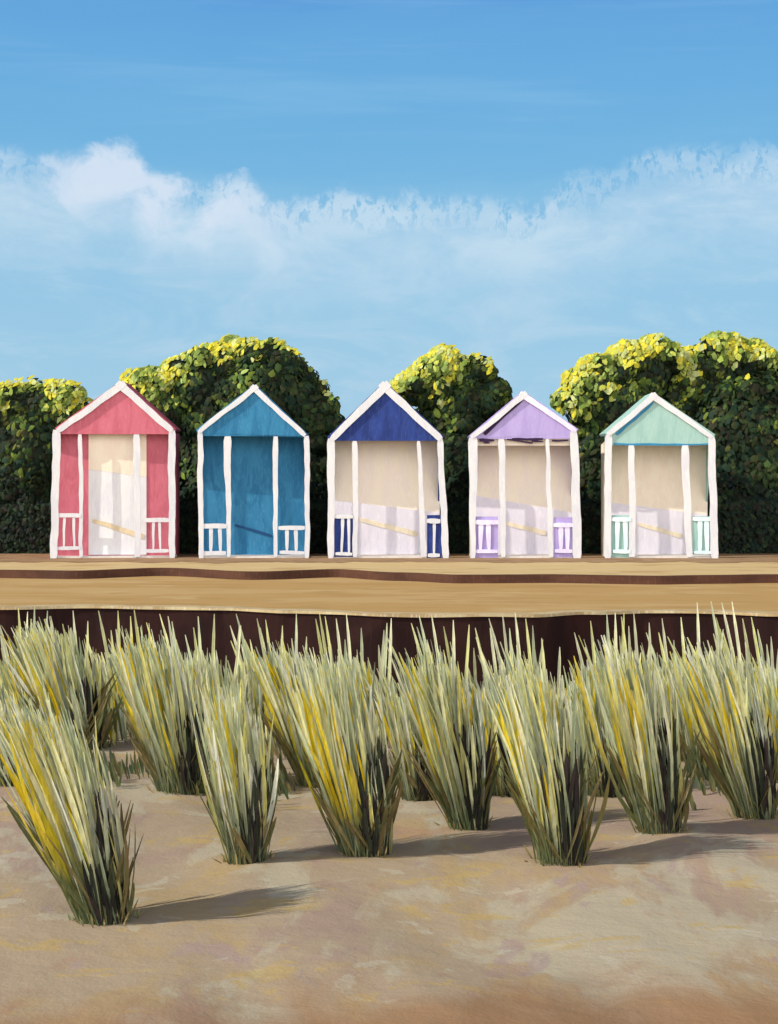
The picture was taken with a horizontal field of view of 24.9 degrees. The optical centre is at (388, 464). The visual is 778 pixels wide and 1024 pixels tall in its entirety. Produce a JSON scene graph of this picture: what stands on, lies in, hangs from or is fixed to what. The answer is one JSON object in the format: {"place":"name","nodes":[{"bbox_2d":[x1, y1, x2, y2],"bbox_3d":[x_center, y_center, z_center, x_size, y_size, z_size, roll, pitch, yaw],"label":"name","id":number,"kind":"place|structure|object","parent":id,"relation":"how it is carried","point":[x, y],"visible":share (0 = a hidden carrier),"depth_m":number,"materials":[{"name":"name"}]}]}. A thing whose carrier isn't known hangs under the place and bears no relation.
{"place":"outdoors","nodes":[
{"label":"outdoors","id":0,"kind":"place"},
{"bbox_2d":[1,675,756,816],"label":"dune grass","id":1,"kind":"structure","parent":0,"point":[120,724],"depth_m":15.50,"materials":[{"name":"green plant"}]},
{"bbox_2d":[0,727,777,1023],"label":"sand","id":2,"kind":"structure","parent":0,"point":[428,920],"depth_m":10.30,"materials":[{"name":"beige sand"}]},
{"bbox_2d":[0,683,16,786],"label":"grass clump","id":3,"kind":"object","parent":2,"relation":"on","point":[3,709],"visible":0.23,"depth_m":14.62,"materials":[{"name":"green plant"}]},
{"bbox_2d":[0,607,47,709],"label":"grass clump","id":4,"kind":"object","parent":2,"relation":"on","point":[9,680],"visible":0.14,"depth_m":18.32,"materials":[{"name":"green plant"}]},
{"bbox_2d":[1,612,122,749],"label":"grass clump","id":5,"kind":"object","parent":2,"relation":"on","point":[50,662],"visible":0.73,"depth_m":16.60,"materials":[{"name":"green plant"}]},
{"bbox_2d":[0,688,143,927],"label":"grass clump","id":6,"kind":"object","parent":2,"relation":"on","point":[77,831],"visible":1,"depth_m":10.26,"materials":[{"name":"green plant"}]},
{"bbox_2d":[84,610,157,725],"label":"grass clump","id":7,"kind":"object","parent":2,"relation":"on","point":[109,669],"visible":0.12,"depth_m":18.23,"materials":[{"name":"green plant"}]},
{"bbox_2d":[108,622,211,795],"bbox_3d":[-1.848,2.029,14.554,1.029,1.432,0.791,0,0,0],"label":"grass clump","id":8,"kind":"object","parent":2,"relation":"on","point":[153,685],"visible":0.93,"depth_m":14.46,"materials":[{"name":"green plant"}]},
{"bbox_2d":[159,614,264,735],"bbox_3d":[-1.725,2.065,16.843,0.856,1.273,1.028,0,0,37],"label":"grass clump","id":9,"kind":"object","parent":2,"relation":"on","point":[211,676],"visible":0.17,"depth_m":16.84,"materials":[{"name":"green plant"}]},
{"bbox_2d":[183,679,278,865],"bbox_3d":[-1.027,2.093,11.960,0.596,1.261,0.637,0,0,43],"label":"grass clump","id":10,"kind":"object","parent":2,"relation":"on","point":[242,789],"visible":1,"depth_m":11.84,"materials":[{"name":"green plant"}]},
{"bbox_2d":[228,614,307,730],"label":"grass clump","id":11,"kind":"object","parent":2,"relation":"on","point":[259,697],"visible":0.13,"depth_m":17.95,"materials":[{"name":"green plant"}]},
{"bbox_2d":[244,638,323,787],"bbox_3d":[-0.807,2.107,14.928,0.856,1.276,0.644,0,0,0],"label":"grass clump","id":12,"kind":"object","parent":2,"relation":"on","point":[276,692],"visible":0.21,"depth_m":14.84,"materials":[{"name":"green plant"}]},
{"bbox_2d":[284,645,403,857],"bbox_3d":[-0.309,1.985,12.172,0.815,1.464,0.651,0,0,0],"label":"grass clump","id":13,"kind":"object","parent":2,"relation":"on","point":[354,775],"visible":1,"depth_m":12.03,"materials":[{"name":"green plant"}]},
{"bbox_2d":[309,614,398,708],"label":"grass clump","id":14,"kind":"object","parent":2,"relation":"on","point":[366,678],"visible":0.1,"depth_m":18.05,"materials":[{"name":"green plant"}]},
{"bbox_2d":[0,604,777,696],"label":"sea wall","id":15,"kind":"structure","parent":2,"relation":"on","point":[554,630],"depth_m":20.43,"materials":[{"name":"brown wood"}]},
{"bbox_2d":[374,681,435,801],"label":"grass clump","id":16,"kind":"object","parent":2,"relation":"on","point":[397,730],"visible":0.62,"depth_m":14.09,"materials":[{"name":"green plant"}]},
{"bbox_2d":[388,615,481,718],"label":"grass clump","id":17,"kind":"object","parent":2,"relation":"on","point":[471,680],"visible":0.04,"depth_m":18.38,"materials":[{"name":"green plant"}]},
{"bbox_2d":[386,639,501,830],"bbox_3d":[0.406,2.002,13.012,0.860,1.415,0.694,0,0,0],"label":"grass clump","id":18,"kind":"object","parent":2,"relation":"on","point":[459,762],"visible":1,"depth_m":12.89,"materials":[{"name":"green plant"}]},
{"bbox_2d":[474,674,513,797],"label":"grass clump","id":19,"kind":"object","parent":2,"relation":"on","point":[500,789],"visible":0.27,"depth_m":14.22,"materials":[{"name":"green plant"}]},
{"bbox_2d":[475,613,564,718],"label":"grass clump","id":20,"kind":"object","parent":2,"relation":"on","point":[541,660],"visible":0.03,"depth_m":18.08,"materials":[{"name":"green plant"}]},
{"bbox_2d":[478,642,609,867],"bbox_3d":[1.039,1.957,11.806,0.882,1.477,0.810,0,0,0],"label":"grass clump","id":21,"kind":"object","parent":2,"relation":"on","point":[548,783],"visible":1,"depth_m":11.72,"materials":[{"name":"green plant"}]},
{"bbox_2d":[563,666,622,797],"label":"grass clump","id":22,"kind":"object","parent":2,"relation":"on","point":[598,767],"visible":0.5,"depth_m":14.25,"materials":[{"name":"green plant"}]},
{"bbox_2d":[566,613,660,697],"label":"grass clump","id":23,"kind":"object","parent":2,"relation":"on","point":[596,657],"visible":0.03,"depth_m":18.16,"materials":[{"name":"green plant"}]},
{"bbox_2d":[573,635,702,834],"bbox_3d":[1.802,1.956,12.736,0.969,1.447,0.689,0,0,0],"label":"grass clump","id":24,"kind":"object","parent":2,"relation":"on","point":[642,727],"visible":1,"depth_m":12.60,"materials":[{"name":"green plant"}]},
{"bbox_2d":[640,602,723,720],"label":"grass clump","id":25,"kind":"object","parent":2,"relation":"on","point":[664,665],"visible":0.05,"depth_m":18.19,"materials":[{"name":"green plant"}]},
{"bbox_2d":[666,660,721,780],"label":"grass clump","id":26,"kind":"object","parent":2,"relation":"on","point":[686,721],"visible":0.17,"depth_m":14.88,"materials":[{"name":"green plant"}]},
{"bbox_2d":[667,635,777,819],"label":"grass clump","id":27,"kind":"object","parent":2,"relation":"on","point":[737,736],"visible":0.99,"depth_m":13.34,"materials":[{"name":"green plant"}]},
{"bbox_2d":[711,602,777,695],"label":"grass clump","id":28,"kind":"object","parent":2,"relation":"on","point":[760,661],"visible":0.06,"depth_m":18.49,"materials":[{"name":"green plant"}]},
{"bbox_2d":[748,661,777,782],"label":"grass clump","id":29,"kind":"object","parent":2,"relation":"on","point":[769,687],"visible":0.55,"depth_m":14.80,"materials":[{"name":"green plant"}]},
{"bbox_2d":[0,576,777,612],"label":"promenade","id":30,"kind":"structure","parent":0,"point":[350,594],"depth_m":23.12,"materials":[{"name":"beige wood"}]},
{"bbox_2d":[0,568,777,584],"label":"timber edging","id":31,"kind":"object","parent":30,"relation":"on","point":[439,578],"visible":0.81,"depth_m":25.81,"materials":[{"name":"brown wood"}]},
{"bbox_2d":[0,561,777,575],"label":"terrace","id":32,"kind":"structure","parent":0,"point":[626,568],"depth_m":27.13,"materials":[{"name":"beige wood"}]},
{"bbox_2d":[0,463,777,553],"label":"hedge","id":33,"kind":"object","parent":32,"relation":"on","point":[747,519],"visible":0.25,"depth_m":31.32,"materials":[{"name":"green plant"}]},
{"bbox_2d":[0,553,777,563],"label":"path","id":34,"kind":"structure","parent":0,"point":[589,557],"depth_m":29.34,"materials":[{"name":"brown wood"}]},
{"bbox_2d":[50,380,180,557],"bbox_3d":[-4.691,0.087,30.463,2.111,3.026,1.410,0,0,-3],"label":"beach hut","id":35,"kind":"object","parent":34,"relation":"on","point":[115,490],"visible":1,"depth_m":29.97,"materials":[{"name":"pink paint"}]},
{"bbox_2d":[89,434,145,554],"bbox_3d":[-4.617,0.492,30.009,0.977,2.076,0.022,0,0,-4],"label":"door","id":36,"kind":"structure","parent":35,"relation":"in","point":[111,495],"depth_m":30.00,"materials":[{"name":"white paint"}]},
{"bbox_2d":[196,384,309,557],"bbox_3d":[-2.312,0.121,30.465,1.931,2.958,1.410,0,0,-1],"label":"beach hut","id":37,"kind":"object","parent":34,"relation":"on","point":[253,475],"visible":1,"depth_m":30.25,"materials":[{"name":"blue paint"}]},
{"bbox_2d":[327,381,448,557],"bbox_3d":[-0.017,0.090,30.465,2.062,3.019,1.410,0,0,0],"label":"beach hut","id":38,"kind":"object","parent":34,"relation":"on","point":[385,475],"visible":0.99,"depth_m":30.33,"materials":[{"name":"wood"}]},
{"bbox_2d":[467,391,581,557],"bbox_3d":[2.307,0.177,30.464,1.913,2.846,1.410,0,0,1],"label":"beach hut","id":39,"kind":"object","parent":34,"relation":"on","point":[524,478],"visible":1,"depth_m":29.86,"materials":[{"name":"wood"}]},
{"bbox_2d":[599,392,718,557],"bbox_3d":[4.625,0.187,30.463,1.919,2.826,1.410,0,0,3],"label":"beach hut","id":40,"kind":"object","parent":34,"relation":"on","point":[658,468],"visible":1,"depth_m":30.04,"materials":[{"name":"wood"}]},
{"bbox_2d":[0,0,777,433],"label":"sky","id":41,"kind":"structure","parent":0,"point":[366,187],"materials":[{"name":"blue"}]},
{"label":"ground","id":42,"kind":"structure","parent":0,"visible":0},
{"bbox_2d":[0,375,92,504],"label":"bushy tree","id":43,"kind":"object","parent":42,"relation":"on","point":[34,413],"visible":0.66,"depth_m":32.91,"materials":[{"name":"green plant"}]},
{"bbox_2d":[119,333,344,497],"bbox_3d":[-2.969,-0.412,33.506,4.332,4.179,1.900,0,0,0],"label":"bushy tree","id":44,"kind":"object","parent":42,"relation":"on","point":[197,387],"visible":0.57,"depth_m":32.93,"materials":[{"name":"green plant"}]},
{"bbox_2d":[389,342,512,495],"bbox_3d":[1.168,-0.322,33.500,2.455,3.972,1.358,0,0,-12],"label":"bushy tree","id":45,"kind":"object","parent":42,"relation":"on","point":[456,397],"visible":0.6,"depth_m":33.04,"materials":[{"name":"green plant"}]},
{"bbox_2d":[549,332,687,498],"bbox_3d":[4.343,-0.414,33.445,2.651,4.155,1.407,0,0,0],"label":"bushy tree","id":46,"kind":"object","parent":42,"relation":"on","point":[597,395],"visible":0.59,"depth_m":33.01,"materials":[{"name":"green plant"}]},
{"bbox_2d":[666,330,777,496],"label":"bushy tree","id":47,"kind":"object","parent":42,"relation":"on","point":[725,390],"visible":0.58,"depth_m":33.17,"materials":[{"name":"green plant"}]}
]}

